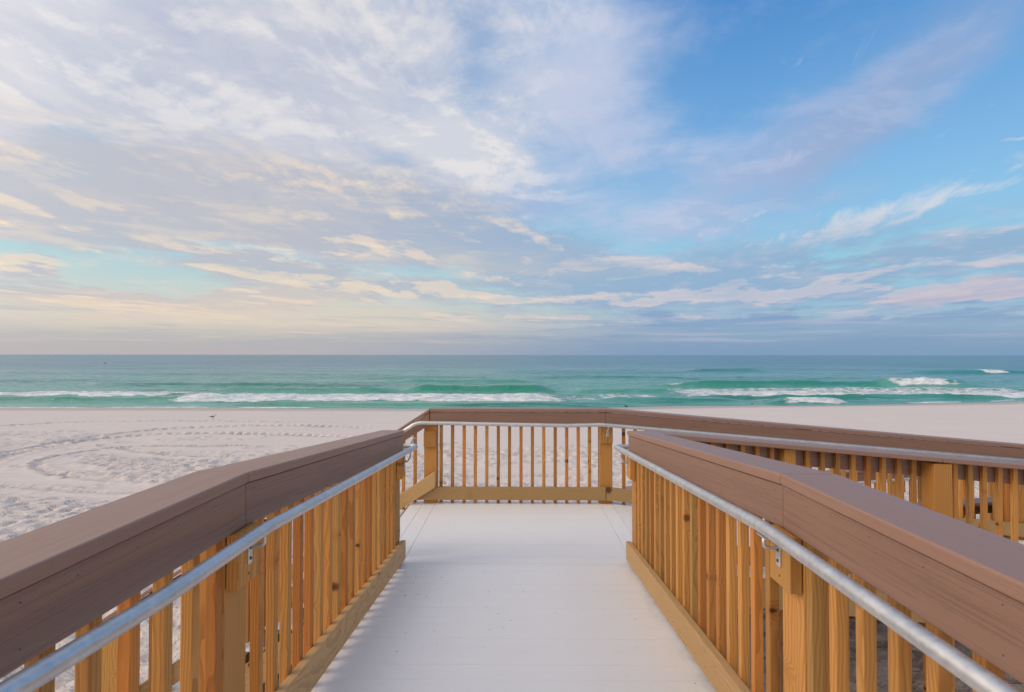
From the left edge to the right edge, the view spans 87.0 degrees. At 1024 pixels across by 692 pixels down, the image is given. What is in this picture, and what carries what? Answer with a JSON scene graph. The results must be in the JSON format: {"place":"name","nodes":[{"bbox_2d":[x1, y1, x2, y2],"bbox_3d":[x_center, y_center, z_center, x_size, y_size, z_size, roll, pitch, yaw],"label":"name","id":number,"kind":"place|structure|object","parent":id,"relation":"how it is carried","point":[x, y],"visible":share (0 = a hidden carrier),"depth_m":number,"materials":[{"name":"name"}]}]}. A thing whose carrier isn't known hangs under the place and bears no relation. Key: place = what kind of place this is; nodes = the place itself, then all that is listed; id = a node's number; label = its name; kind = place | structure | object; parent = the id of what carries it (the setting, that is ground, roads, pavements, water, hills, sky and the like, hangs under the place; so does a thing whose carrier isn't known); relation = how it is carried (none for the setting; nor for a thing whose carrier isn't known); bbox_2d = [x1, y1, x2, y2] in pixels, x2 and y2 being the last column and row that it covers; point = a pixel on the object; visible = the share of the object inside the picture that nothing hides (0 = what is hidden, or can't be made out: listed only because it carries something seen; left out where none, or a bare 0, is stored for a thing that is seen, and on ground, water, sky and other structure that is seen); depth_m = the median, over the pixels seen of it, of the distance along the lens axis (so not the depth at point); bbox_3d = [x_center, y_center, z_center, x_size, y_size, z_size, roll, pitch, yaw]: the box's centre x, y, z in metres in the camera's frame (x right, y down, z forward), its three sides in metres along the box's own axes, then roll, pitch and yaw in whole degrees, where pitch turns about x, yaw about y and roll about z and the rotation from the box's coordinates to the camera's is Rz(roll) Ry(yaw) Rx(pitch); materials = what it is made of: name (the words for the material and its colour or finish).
{"place":"outdoors","nodes":[
{"label":"outdoors","id":0,"kind":"place"},
{"bbox_2d":[0,355,1023,408],"bbox_3d":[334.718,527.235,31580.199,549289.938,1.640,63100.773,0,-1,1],"label":"sea","id":1,"kind":"structure","parent":0,"point":[263,381],"depth_m":83.40,"materials":[{"name":"liquid"}]},
{"bbox_2d":[0,402,1023,691],"bbox_3d":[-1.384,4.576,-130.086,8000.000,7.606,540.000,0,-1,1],"label":"beach","id":2,"kind":"structure","parent":0,"point":[56,464],"depth_m":18.41,"materials":[{"name":"white sand"}]},
{"bbox_2d":[172,572,303,691],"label":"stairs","id":3,"kind":"structure","parent":2,"relation":"on","point":[176,687],"depth_m":4.30,"materials":[{"name":"white"}]},
{"bbox_2d":[101,494,314,691],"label":"stair railing","id":4,"kind":"object","parent":3,"relation":"attached to","point":[108,667],"visible":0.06,"depth_m":4.29,"materials":[{"name":"brown wood"}]},
{"bbox_2d":[400,501,631,563],"bbox_3d":[-0.033,2.579,5.126,2.242,1.712,1.805,0,-1,1],"label":"landing","id":5,"kind":"object","parent":2,"relation":"on","point":[503,532],"visible":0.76,"depth_m":4.95,"materials":[{"name":"white wood"}]},
{"bbox_2d":[303,409,435,571],"bbox_3d":[-2.008,2.047,6.000,2.340,2.702,0.254,0,-1,1],"label":"stair railing","id":6,"kind":"object","parent":5,"relation":"attached to","point":[414,492],"visible":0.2,"depth_m":5.92,"materials":[{"name":"brown wood"}]},
{"bbox_2d":[403,407,1023,503],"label":"landing railing","id":7,"kind":"object","parent":5,"relation":"attached to","point":[543,417],"visible":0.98,"depth_m":5.95,"materials":[{"name":"brown wood"}]},
{"bbox_2d":[612,502,1023,622],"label":"side ramp","id":8,"kind":"structure","parent":5,"relation":"attached to","point":[624,511],"depth_m":4.21,"materials":[{"name":"white wood"}]},
{"bbox_2d":[605,408,1023,539],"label":"side ramp railing","id":9,"kind":"object","parent":8,"relation":"attached to","point":[623,494],"visible":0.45,"depth_m":5.91,"materials":[{"name":"brown wood"}]},
{"bbox_2d":[648,430,1023,691],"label":"side ramp railing","id":10,"kind":"object","parent":8,"relation":"attached to","point":[934,482],"visible":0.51,"depth_m":4.25,"materials":[{"name":"brown wood"}]},
{"bbox_2d":[737,606,852,617],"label":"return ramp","id":11,"kind":"structure","parent":2,"relation":"on","point":[764,611],"depth_m":6.15,"materials":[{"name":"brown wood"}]},
{"bbox_2d":[621,469,991,519],"bbox_3d":[5.582,2.486,7.873,8.003,2.099,0.265,0,-1,1],"label":"return ramp railing","id":12,"kind":"object","parent":11,"relation":"attached to","point":[873,477],"visible":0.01,"depth_m":7.85,"materials":[{"name":"brown wood"}]},
{"bbox_2d":[750,497,991,608],"bbox_3d":[5.564,2.458,6.180,8.003,2.099,0.265,0,-1,1],"label":"return ramp railing","id":13,"kind":"object","parent":11,"relation":"attached to","point":[977,504],"visible":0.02,"depth_m":6.18,"materials":[{"name":"brown wood"}]},
{"bbox_2d":[0,0,1023,354],"label":"sky","id":14,"kind":"structure","parent":0,"point":[178,177],"materials":[{"name":"blue"}]},
{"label":"upper deck","id":15,"kind":"structure","parent":0,"visible":0},
{"bbox_2d":[311,563,715,691],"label":"ramp","id":16,"kind":"structure","parent":15,"relation":"attached to","point":[433,627],"depth_m":2.93,"materials":[{"name":"white wood"}]},
{"bbox_2d":[0,430,417,691],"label":"ramp railing","id":17,"kind":"object","parent":16,"relation":"attached to","point":[211,532],"visible":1,"depth_m":1.67,"materials":[{"name":"brown wood"}]},
{"bbox_2d":[614,431,1023,691],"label":"ramp railing","id":18,"kind":"object","parent":16,"relation":"attached to","point":[818,535],"visible":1,"depth_m":1.65,"materials":[{"name":"brown wood"}]}
]}

